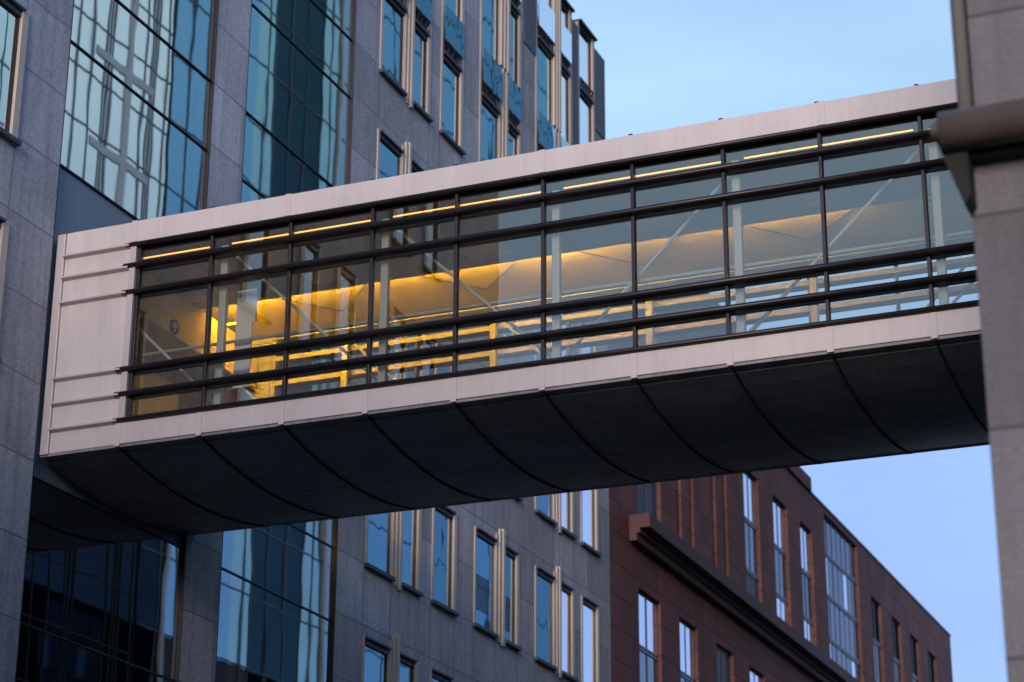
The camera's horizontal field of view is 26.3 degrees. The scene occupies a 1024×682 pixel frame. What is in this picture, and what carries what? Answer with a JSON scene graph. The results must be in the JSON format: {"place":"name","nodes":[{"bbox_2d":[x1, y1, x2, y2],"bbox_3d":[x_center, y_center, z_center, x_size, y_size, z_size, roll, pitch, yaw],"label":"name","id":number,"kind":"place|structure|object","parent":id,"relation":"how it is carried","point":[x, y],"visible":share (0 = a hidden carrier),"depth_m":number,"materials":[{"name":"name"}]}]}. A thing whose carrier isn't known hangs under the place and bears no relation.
{"place":"outdoors","nodes":[
{"label":"outdoors","id":0,"kind":"place"},
{"bbox_2d":[0,0,610,681],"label":"office building","id":1,"kind":"structure","parent":0,"point":[114,112],"depth_m":55.51,"materials":[{"name":"grey stone"}]},
{"bbox_2d":[0,216,9,363],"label":"window","id":2,"kind":"structure","parent":1,"relation":"in","point":[4,225],"depth_m":44.75,"materials":[{"name":"beige paint"}]},
{"bbox_2d":[0,0,29,146],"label":"window","id":3,"kind":"structure","parent":1,"relation":"in","point":[14,18],"depth_m":46.04,"materials":[{"name":"blue glass"}]},
{"bbox_2d":[361,635,391,681],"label":"window","id":4,"kind":"structure","parent":1,"relation":"in","point":[375,654],"depth_m":58.54,"materials":[{"name":"blue glass"}]},
{"bbox_2d":[364,513,395,581],"bbox_3d":[-3.706,4.889,59.930,0.440,3.100,1.710,-8,-22,21],"label":"window","id":5,"kind":"structure","parent":1,"relation":"in","point":[378,529],"depth_m":59.79,"materials":[{"name":"blue glass"}]},
{"bbox_2d":[372,337,396,382],"bbox_3d":[-3.732,0.296,61.694,0.330,3.060,1.650,-8,-22,21],"label":"window","id":6,"kind":"structure","parent":1,"relation":"in","point":[394,350],"depth_m":61.97,"materials":[{"name":"glass"}]},
{"bbox_2d":[376,128,403,178],"bbox_3d":[-3.656,-4.391,63.449,0.440,3.150,1.710,-8,-22,21],"label":"window","id":7,"kind":"structure","parent":1,"relation":"in","point":[388,161],"depth_m":63.75,"materials":[{"name":"blue glass"}]},
{"bbox_2d":[379,0,407,96],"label":"window","id":8,"kind":"structure","parent":1,"relation":"in","point":[392,27],"depth_m":65.28,"materials":[{"name":"blue glass"}]},
{"bbox_2d":[400,652,418,681],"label":"window","id":9,"kind":"structure","parent":1,"relation":"in","point":[409,666],"depth_m":60.46,"materials":[{"name":"blue glass"}]},
{"bbox_2d":[402,509,423,596],"bbox_3d":[-2.935,5.557,61.679,0.440,3.100,1.360,-8,-22,21],"label":"window","id":10,"kind":"structure","parent":1,"relation":"in","point":[412,519],"depth_m":61.70,"materials":[{"name":"blue glass"}]},
{"bbox_2d":[407,333,425,377],"bbox_3d":[-2.911,0.999,63.408,0.440,3.150,1.360,-8,-22,21],"label":"window","id":11,"kind":"structure","parent":1,"relation":"in","point":[421,372],"depth_m":63.79,"materials":[{"name":"glass"}]},
{"bbox_2d":[411,159,424,172],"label":"window","id":12,"kind":"structure","parent":1,"relation":"in","point":[415,167],"depth_m":65.47,"materials":[{"name":"glass"}]},
{"bbox_2d":[413,0,432,122],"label":"window","id":13,"kind":"structure","parent":1,"relation":"in","point":[423,8],"depth_m":67.18,"materials":[{"name":"blue glass"}]},
{"bbox_2d":[429,668,454,681],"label":"window","id":14,"kind":"structure","parent":1,"relation":"in","point":[435,675],"depth_m":62.17,"materials":[{"name":"blue glass"}]},
{"bbox_2d":[430,506,458,616],"bbox_3d":[-2.060,6.315,63.666,0.440,3.100,1.760,-8,-22,21],"label":"window","id":15,"kind":"structure","parent":1,"relation":"in","point":[444,520],"depth_m":63.77,"materials":[{"name":"blue glass"}]},
{"bbox_2d":[435,343,459,373],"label":"window","id":16,"kind":"structure","parent":1,"relation":"in","point":[447,369],"depth_m":65.57,"materials":[{"name":"glass"}]},
{"bbox_2d":[439,0,465,155],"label":"window","id":17,"kind":"structure","parent":1,"relation":"in","point":[453,11],"depth_m":69.27,"materials":[{"name":"blue glass"}]},
{"bbox_2d":[473,526,498,638],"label":"window","id":18,"kind":"structure","parent":1,"relation":"in","point":[484,543],"depth_m":66.36,"materials":[{"name":"blue glass"}]},
{"bbox_2d":[478,0,501,161],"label":"window","id":19,"kind":"structure","parent":1,"relation":"in","point":[490,73],"depth_m":72.26,"materials":[{"name":"blue glass"}]},
{"bbox_2d":[505,545,521,650],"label":"window","id":20,"kind":"structure","parent":1,"relation":"in","point":[512,592],"depth_m":68.23,"materials":[{"name":"blue glass"}]},
{"bbox_2d":[507,320,520,347],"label":"window","id":21,"kind":"structure","parent":1,"relation":"in","point":[508,334],"depth_m":71.44,"materials":[{"name":"glass"}]},
{"bbox_2d":[39,79,989,534],"bbox_3d":[1.908,-0.214,44.587,22.510,5.390,6.530,-8,-22,21],"label":"footbridge","id":22,"kind":"object","parent":1,"relation":"attached to","point":[149,417],"visible":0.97,"depth_m":43.69,"materials":[{"name":"metal"}]},
{"bbox_2d":[170,319,178,334],"bbox_3d":[-7.337,-0.310,47.627,0.035,0.338,0.338,-8,-22,21],"label":"round sign","id":23,"kind":"object","parent":22,"relation":"attached to","point":[174,326],"visible":1,"depth_m":47.60,"materials":[{"name":"black paint"}]},
{"bbox_2d":[232,288,257,388],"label":"column","id":24,"kind":"structure","parent":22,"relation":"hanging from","point":[246,313],"depth_m":45.09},
{"bbox_2d":[508,0,521,155],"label":"window","id":25,"kind":"structure","parent":1,"relation":"in","point":[515,77],"depth_m":74.64,"materials":[{"name":"blue glass"}]},
{"bbox_2d":[535,315,551,359],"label":"window","id":26,"kind":"structure","parent":1,"relation":"in","point":[537,356],"depth_m":73.83,"materials":[{"name":"glass"}]},
{"bbox_2d":[535,0,554,151],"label":"window","id":27,"kind":"structure","parent":1,"relation":"in","point":[545,16],"depth_m":77.52,"materials":[{"name":"blue glass"}]},
{"bbox_2d":[534,494,556,525],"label":"window","id":28,"kind":"structure","parent":1,"relation":"in","point":[544,503],"depth_m":71.98,"materials":[{"name":"blue glass"}]},
{"bbox_2d":[534,565,557,670],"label":"window","id":29,"kind":"structure","parent":1,"relation":"in","point":[543,622],"depth_m":70.60,"materials":[{"name":"blue glass"}]},
{"bbox_2d":[560,0,571,146],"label":"window","id":30,"kind":"structure","parent":1,"relation":"in","point":[566,14],"depth_m":79.63,"materials":[{"name":"blue glass"}]},
{"bbox_2d":[562,312,573,356],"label":"window","id":31,"kind":"structure","parent":1,"relation":"in","point":[563,326],"depth_m":76.11,"materials":[{"name":"glass"}]},
{"bbox_2d":[561,492,576,539],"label":"window","id":32,"kind":"structure","parent":1,"relation":"in","point":[567,499],"depth_m":73.89,"materials":[{"name":"blue glass"}]},
{"bbox_2d":[562,581,577,681],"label":"window","id":33,"kind":"structure","parent":1,"relation":"in","point":[568,593],"depth_m":72.43,"materials":[{"name":"blue glass"}]},
{"bbox_2d":[574,20,594,143],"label":"window","id":34,"kind":"structure","parent":1,"relation":"in","point":[586,62],"depth_m":81.78,"materials":[{"name":"blue glass"}]},
{"bbox_2d":[579,322,596,353],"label":"window","id":35,"kind":"structure","parent":1,"relation":"in","point":[592,349],"depth_m":78.05,"materials":[{"name":"glass"}]},
{"bbox_2d":[581,595,599,681],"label":"window","id":36,"kind":"structure","parent":1,"relation":"in","point":[590,611],"depth_m":74.35,"materials":[{"name":"blue glass"}]},
{"bbox_2d":[580,489,601,556],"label":"window","id":37,"kind":"structure","parent":1,"relation":"in","point":[589,499],"depth_m":75.91,"materials":[{"name":"blue glass"}]},
{"bbox_2d":[607,292,952,681],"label":"brick building","id":38,"kind":"structure","parent":0,"point":[780,575],"depth_m":93.53,"materials":[{"name":"red brick"}]},
{"bbox_2d":[637,302,657,518],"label":"window","id":39,"kind":"structure","parent":38,"relation":"in","point":[646,493],"depth_m":82.78,"materials":[{"name":"glass"}]},
{"bbox_2d":[639,591,658,681],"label":"window","id":40,"kind":"structure","parent":38,"relation":"in","point":[648,628],"depth_m":80.47,"materials":[{"name":"blue glass"}]},
{"bbox_2d":[676,480,677,534],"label":"window","id":41,"kind":"structure","parent":38,"relation":"in","point":[676,480],"depth_m":85.89,"materials":[{"name":"brown glass"}]},
{"bbox_2d":[680,620,695,681],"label":"window","id":42,"kind":"structure","parent":38,"relation":"in","point":[687,658],"depth_m":84.60,"materials":[{"name":"blue glass"}]},
{"bbox_2d":[689,485,690,545],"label":"window","id":43,"kind":"structure","parent":38,"relation":"in","point":[689,485],"depth_m":87.30,"materials":[{"name":"brown glass"}]},
{"bbox_2d":[711,478,713,563],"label":"window","id":44,"kind":"structure","parent":38,"relation":"in","point":[711,478],"depth_m":90.04,"materials":[{"name":"brown glass"}]},
{"bbox_2d":[717,645,730,681],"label":"window","id":45,"kind":"structure","parent":38,"relation":"in","point":[723,657],"depth_m":88.90,"materials":[{"name":"glass"}]},
{"bbox_2d":[722,475,725,573],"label":"window","id":46,"kind":"structure","parent":38,"relation":"in","point":[722,475],"depth_m":91.50,"materials":[{"name":"brown glass"}]},
{"bbox_2d":[743,472,758,599],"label":"window","id":47,"kind":"structure","parent":38,"relation":"in","point":[748,482],"depth_m":95.31,"materials":[{"name":"blue glass"}]},
{"bbox_2d":[750,669,761,681],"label":"window","id":48,"kind":"structure","parent":38,"relation":"in","point":[754,677],"depth_m":92.89,"materials":[{"name":"blue glass"}]},
{"bbox_2d":[773,498,788,623],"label":"window","id":49,"kind":"structure","parent":38,"relation":"in","point":[778,511],"depth_m":99.37,"materials":[{"name":"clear glass"}]},
{"bbox_2d":[800,524,813,643],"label":"window","id":50,"kind":"structure","parent":38,"relation":"in","point":[804,534],"depth_m":103.28,"materials":[{"name":"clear glass"}]},
{"bbox_2d":[824,516,860,681],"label":"window","id":51,"kind":"structure","parent":38,"relation":"in","point":[840,553],"depth_m":109.46,"materials":[{"name":"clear glass"}]},
{"bbox_2d":[871,599,881,681],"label":"window","id":52,"kind":"structure","parent":38,"relation":"in","point":[875,612],"depth_m":115.44,"materials":[{"name":"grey glass"}]},
{"bbox_2d":[892,619,901,681],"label":"window","id":53,"kind":"structure","parent":38,"relation":"in","point":[895,632],"depth_m":119.63,"materials":[{"name":"grey glass"}]},
{"bbox_2d":[910,636,918,681],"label":"window","id":54,"kind":"structure","parent":38,"relation":"in","point":[913,643],"depth_m":123.67,"materials":[{"name":"grey glass"}]},
{"bbox_2d":[928,653,934,681],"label":"window","id":55,"kind":"structure","parent":38,"relation":"in","point":[930,659],"depth_m":127.79,"materials":[{"name":"grey glass"}]},
{"bbox_2d":[567,0,1007,681],"label":"sky","id":56,"kind":"structure","parent":0,"point":[928,517],"materials":[{"name":"blue"}]},
{"bbox_2d":[950,0,1023,681],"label":"stone corner building","id":57,"kind":"structure","parent":0,"point":[988,42],"depth_m":18.63,"materials":[{"name":"grey stone"}]},
{"bbox_2d":[930,98,1023,216],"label":"gutter canopy","id":58,"kind":"object","parent":57,"relation":"attached to","point":[967,139],"visible":1,"depth_m":18.71,"materials":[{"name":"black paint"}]}
]}

